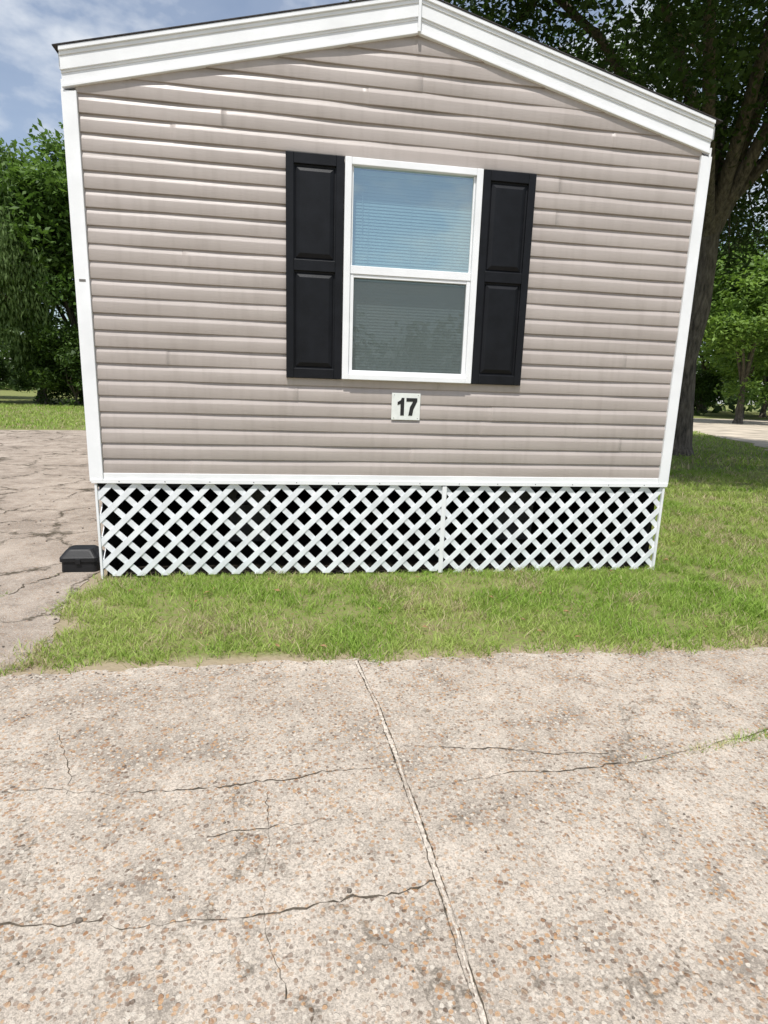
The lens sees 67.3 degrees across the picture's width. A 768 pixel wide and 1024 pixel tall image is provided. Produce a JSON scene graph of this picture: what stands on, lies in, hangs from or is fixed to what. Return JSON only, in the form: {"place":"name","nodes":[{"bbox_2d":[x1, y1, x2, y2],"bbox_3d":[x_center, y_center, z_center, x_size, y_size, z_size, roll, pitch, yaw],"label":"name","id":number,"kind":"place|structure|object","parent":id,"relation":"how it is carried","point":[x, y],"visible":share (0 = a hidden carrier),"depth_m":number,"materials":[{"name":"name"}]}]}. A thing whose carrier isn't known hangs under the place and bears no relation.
{"place":"outdoors","nodes":[
{"label":"outdoors","id":0,"kind":"place"},
{"bbox_2d":[0,647,767,1023],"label":"concrete driveway","id":1,"kind":"structure","parent":0,"point":[632,879],"depth_m":2.01,"materials":[{"name":"beige concrete"}]},
{"bbox_2d":[0,491,755,1023],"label":"cracks in concrete","id":2,"kind":"object","parent":1,"relation":"on","point":[80,919],"visible":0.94,"depth_m":2.65,"materials":[{"name":"concrete"}]},
{"bbox_2d":[0,384,767,762],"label":"ground","id":3,"kind":"structure","parent":0,"point":[11,396],"depth_m":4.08,"materials":[{"name":"green plant"}]},
{"bbox_2d":[0,302,10,358],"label":"broadleaf tree","id":4,"kind":"object","parent":3,"relation":"on","point":[4,350],"visible":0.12,"depth_m":45.22,"materials":[{"name":"green plant"}]},
{"bbox_2d":[0,355,14,383],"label":"shrub","id":5,"kind":"object","parent":3,"relation":"on","point":[4,371],"visible":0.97,"depth_m":37.23,"materials":[{"name":"green plant"}]},
{"bbox_2d":[0,142,61,376],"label":"willow tree","id":6,"kind":"object","parent":3,"relation":"on","point":[6,253],"visible":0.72,"depth_m":32.78,"materials":[{"name":"green plant"}]},
{"bbox_2d":[3,334,73,403],"bbox_3d":[-21.502,-8.796,36.637,5.071,5.056,4.889,-2,12,-17],"label":"shrub","id":7,"kind":"object","parent":3,"relation":"on","point":[22,383],"visible":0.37,"depth_m":36.05,"materials":[{"name":"green plant"}]},
{"bbox_2d":[0,162,76,401],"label":"broadleaf tree","id":8,"kind":"object","parent":3,"relation":"on","point":[51,314],"visible":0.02,"depth_m":35.96,"materials":[{"name":"green plant"}]},
{"bbox_2d":[0,118,83,403],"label":"broadleaf tree","id":9,"kind":"object","parent":3,"relation":"on","point":[42,189],"visible":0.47,"depth_m":32.38,"materials":[{"name":"green plant"}]},
{"bbox_2d":[0,430,104,670],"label":"concrete pad","id":10,"kind":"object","parent":3,"relation":"on","point":[49,466],"visible":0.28,"depth_m":6.22,"materials":[{"name":"beige concrete"}]},
{"bbox_2d":[59,545,104,571],"bbox_3d":[-2.520,0.382,4.831,0.300,0.184,0.243,0,12,-9],"label":"rodent bait station","id":11,"kind":"object","parent":10,"relation":"on","point":[79,558],"visible":0.88,"depth_m":4.74,"materials":[{"name":"plastic"}]},
{"bbox_2d":[23,320,83,405],"bbox_3d":[-18.947,-8.762,35.605,5.762,5.746,5.556,6,13,19],"label":"shrub","id":12,"kind":"object","parent":3,"relation":"on","point":[65,353],"visible":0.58,"depth_m":34.02,"materials":[{"name":"green plant"}]},
{"bbox_2d":[98,487,105,559],"bbox_3d":[-3.287,-1.331,11.346,0.012,0.763,13.950,0,12,-9],"label":"lattice side","id":13,"kind":"object","parent":3,"relation":"on","point":[103,534],"visible":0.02,"depth_m":4.64,"materials":[{"name":"white plastic"}]},
{"bbox_2d":[98,483,441,575],"bbox_3d":[-0.872,0.139,4.756,2.755,0.766,0.020,0,12,-9],"label":"lattice skirting","id":14,"kind":"object","parent":3,"relation":"on","point":[143,501],"visible":0.98,"depth_m":4.74,"materials":[{"name":"white plastic"}]},
{"bbox_2d":[105,487,646,576],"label":"soil under home","id":15,"kind":"structure","parent":3,"relation":"on","point":[211,518],"depth_m":6.07,"materials":[{"name":"black soil"}]},
{"bbox_2d":[101,487,655,574],"bbox_3d":[-0.917,-1.297,11.717,4.761,0.734,13.950,0,12,-9],"label":"skirting liner","id":16,"kind":"object","parent":15,"relation":"on","point":[113,518],"visible":0.19,"depth_m":5.78,"materials":[{"name":"plastic"}]},
{"bbox_2d":[97,483,659,489],"bbox_3d":[-0.903,-1.684,11.625,4.811,0.058,13.970,0,12,-9],"label":"floor underside","id":17,"kind":"object","parent":16,"relation":"on","point":[360,486],"visible":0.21,"depth_m":4.84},
{"bbox_2d":[66,88,706,257],"bbox_3d":[-0.855,-3.110,11.311,4.831,2.860,13.996,0,12,-9],"label":"wall structure","id":18,"kind":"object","parent":17,"relation":"on","point":[72,89],"depth_m":5.60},
{"bbox_2d":[61,79,711,485],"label":"corner posts","id":19,"kind":"object","parent":18,"relation":"attached to","point":[69,99],"visible":0.84,"depth_m":4.33,"materials":[{"name":"white plastic"}]},
{"bbox_2d":[58,53,714,140],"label":"eave fascia","id":20,"kind":"structure","parent":18,"relation":"attached to","point":[711,140],"depth_m":4.62,"materials":[{"name":"white plastic"}]},
{"bbox_2d":[52,0,722,126],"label":"roof","id":21,"kind":"structure","parent":18,"relation":"on","point":[718,121],"depth_m":4.00,"materials":[{"name":"white metal"}]},
{"bbox_2d":[75,35,701,477],"bbox_3d":[0.197,-1.951,4.467,4.691,3.377,0.022,0,12,-9],"label":"front siding","id":22,"kind":"object","parent":18,"relation":"attached to","point":[187,263],"visible":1,"depth_m":4.42,"materials":[{"name":"plastic"}]},
{"bbox_2d":[286,151,344,378],"bbox_3d":[-0.525,-1.826,4.365,0.425,1.593,0.033,0,12,-9],"label":"shutter frame","id":23,"kind":"object","parent":22,"relation":"attached to","point":[315,159],"visible":1,"depth_m":4.34,"materials":[{"name":"black plastic"}]},
{"bbox_2d":[294,270,334,368],"bbox_3d":[-0.536,-1.469,4.437,0.309,0.713,0.018,0,12,-9],"label":"shutter panel","id":24,"kind":"object","parent":23,"relation":"attached to","point":[314,298],"visible":1,"depth_m":4.43,"materials":[{"name":"black plastic"}]},
{"bbox_2d":[294,164,335,260],"bbox_3d":[-0.512,-2.213,4.280,0.309,0.650,0.018,0,12,-9],"label":"shutter panel","id":25,"kind":"object","parent":23,"relation":"attached to","point":[314,210],"visible":1,"depth_m":4.27,"materials":[{"name":"black plastic"}]},
{"bbox_2d":[58,0,715,154],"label":"rake fascia","id":26,"kind":"structure","parent":22,"relation":"attached to","point":[121,58],"depth_m":4.08,"materials":[{"name":"white plastic"}]},
{"bbox_2d":[417,0,421,33],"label":"peak cover","id":27,"kind":"object","parent":26,"relation":"attached to","point":[419,17],"visible":1,"depth_m":4.09,"materials":[{"name":"white plastic"}]},
{"bbox_2d":[391,393,420,419],"bbox_3d":[0.178,-0.855,4.689,0.236,0.214,0.008,0,12,-9],"label":"house number sign","id":28,"kind":"object","parent":22,"relation":"attached to","point":[405,406],"visible":1,"depth_m":4.69,"materials":[{"name":"white plastic"}]},
{"bbox_2d":[471,169,536,385],"bbox_3d":[0.942,-1.827,4.590,0.420,1.593,0.033,0,12,-9],"label":"shutter frame","id":29,"kind":"object","parent":22,"relation":"attached to","point":[522,278],"visible":1,"depth_m":4.57,"materials":[{"name":"black plastic"}]},
{"bbox_2d":[479,282,519,375],"bbox_3d":[0.931,-1.469,4.662,0.304,0.713,0.018,0,12,-9],"label":"shutter panel","id":30,"kind":"object","parent":29,"relation":"attached to","point":[499,326],"visible":1,"depth_m":4.65,"materials":[{"name":"black plastic"}]},
{"bbox_2d":[485,181,527,273],"bbox_3d":[0.955,-2.213,4.505,0.304,0.650,0.018,0,12,-9],"label":"shutter panel","id":31,"kind":"object","parent":29,"relation":"attached to","point":[506,224],"visible":1,"depth_m":4.50,"materials":[{"name":"black plastic"}]},
{"bbox_2d":[341,156,483,383],"bbox_3d":[0.207,-1.829,4.491,1.051,1.589,0.091,0,12,-9],"label":"window frame","id":32,"kind":"object","parent":18,"relation":"attached to","point":[410,167],"visible":0.99,"depth_m":4.41,"materials":[{"name":"white plastic"}]},
{"bbox_2d":[352,278,465,377],"bbox_3d":[0.197,-1.469,4.559,0.951,0.776,0.001,0,12,-9],"label":"insect screen","id":33,"kind":"object","parent":32,"relation":"attached to","point":[407,326],"visible":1,"depth_m":4.56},
{"bbox_2d":[348,166,475,377],"bbox_3d":[0.208,-1.825,4.489,0.949,1.495,0.048,0,12,-9],"label":"window sash","id":34,"kind":"object","parent":32,"relation":"in","point":[384,273],"depth_m":4.49,"materials":[{"name":"white plastic"}]},
{"bbox_2d":[352,175,472,272],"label":"window blinds","id":35,"kind":"object","parent":32,"relation":"attached to","point":[394,249],"depth_m":4.47,"materials":[{"name":"white plastic"}]},
{"bbox_2d":[354,169,472,270],"bbox_3d":[0.199,-1.839,4.548,0.971,1.484,0.030,0,12,-9],"label":"blind headrail","id":36,"kind":"object","parent":32,"relation":"attached to","point":[363,173],"visible":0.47,"depth_m":4.39,"materials":[{"name":"white plastic"}]},
{"bbox_2d":[229,488,533,540],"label":"support piers","id":37,"kind":"structure","parent":15,"relation":"on","point":[258,518],"depth_m":6.17,"materials":[{"name":"concrete"}]},
{"bbox_2d":[236,488,551,498],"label":"chassis beams","id":38,"kind":"structure","parent":37,"relation":"on","point":[545,495],"depth_m":5.40,"materials":[{"name":"black metal"}]},
{"bbox_2d":[94,484,664,578],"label":"lattice trim","id":39,"kind":"structure","parent":3,"relation":"on","point":[442,527],"depth_m":4.95,"materials":[{"name":"white plastic"}]},
{"bbox_2d":[91,473,667,486],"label":"bottom trim","id":40,"kind":"structure","parent":39,"relation":"on","point":[146,478],"depth_m":4.77,"materials":[{"name":"white plastic"}]},
{"bbox_2d":[0,309,767,412],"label":"distant trees","id":41,"kind":"object","parent":3,"relation":"on","point":[730,402],"visible":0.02,"depth_m":78.38,"materials":[{"name":"green plant"}]},
{"bbox_2d":[129,511,712,646],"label":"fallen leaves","id":42,"kind":"object","parent":3,"relation":"on","point":[425,609],"visible":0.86,"depth_m":4.14,"materials":[{"name":"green plant"}]},
{"bbox_2d":[442,486,662,571],"bbox_3d":[1.502,0.146,5.127,2.011,0.783,0.012,0,12,-9],"label":"lattice skirting panel","id":43,"kind":"object","parent":3,"relation":"on","point":[541,526],"visible":0.84,"depth_m":5.12,"materials":[{"name":"white plastic"}]},
{"bbox_2d":[349,0,767,455],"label":"oak tree","id":44,"kind":"object","parent":3,"relation":"on","point":[739,168],"visible":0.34,"depth_m":13.65,"materials":[{"name":"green plant"}]},
{"bbox_2d":[696,328,709,371],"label":"broadleaf tree","id":45,"kind":"object","parent":3,"relation":"on","point":[702,343],"visible":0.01,"depth_m":61.42,"materials":[{"name":"green plant"}]},
{"bbox_2d":[694,369,726,414],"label":"shrub","id":46,"kind":"object","parent":3,"relation":"on","point":[705,384],"visible":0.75,"depth_m":59.87,"materials":[{"name":"green plant"}]},
{"bbox_2d":[696,246,767,423],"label":"broadleaf tree","id":47,"kind":"object","parent":3,"relation":"on","point":[737,318],"visible":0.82,"depth_m":38.70,"materials":[{"name":"green plant"}]},
{"bbox_2d":[698,227,767,412],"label":"broadleaf tree","id":48,"kind":"object","parent":3,"relation":"on","point":[703,362],"depth_m":69.56,"materials":[{"name":"green plant"}]},
{"bbox_2d":[699,304,767,417],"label":"broadleaf tree","id":49,"kind":"object","parent":3,"relation":"on","point":[714,371],"visible":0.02,"depth_m":55.33,"materials":[{"name":"green plant"}]},
{"bbox_2d":[709,341,767,417],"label":"broadleaf tree","id":50,"kind":"object","parent":3,"relation":"on","point":[762,413],"visible":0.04,"depth_m":59.99,"materials":[{"name":"green plant"}]},
{"bbox_2d":[755,245,767,353],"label":"broadleaf tree","id":51,"kind":"object","parent":3,"relation":"on","point":[758,250],"visible":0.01,"depth_m":45.58,"materials":[{"name":"green plant"}]},
{"bbox_2d":[0,0,767,404],"label":"sky","id":52,"kind":"structure","parent":0,"point":[30,73],"materials":[{"name":"blue"}]},
{"bbox_2d":[693,418,767,449],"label":"gravel road","id":53,"kind":"structure","parent":0,"point":[755,432],"depth_m":32.35,"materials":[{"name":"beige gravel"}]}
]}

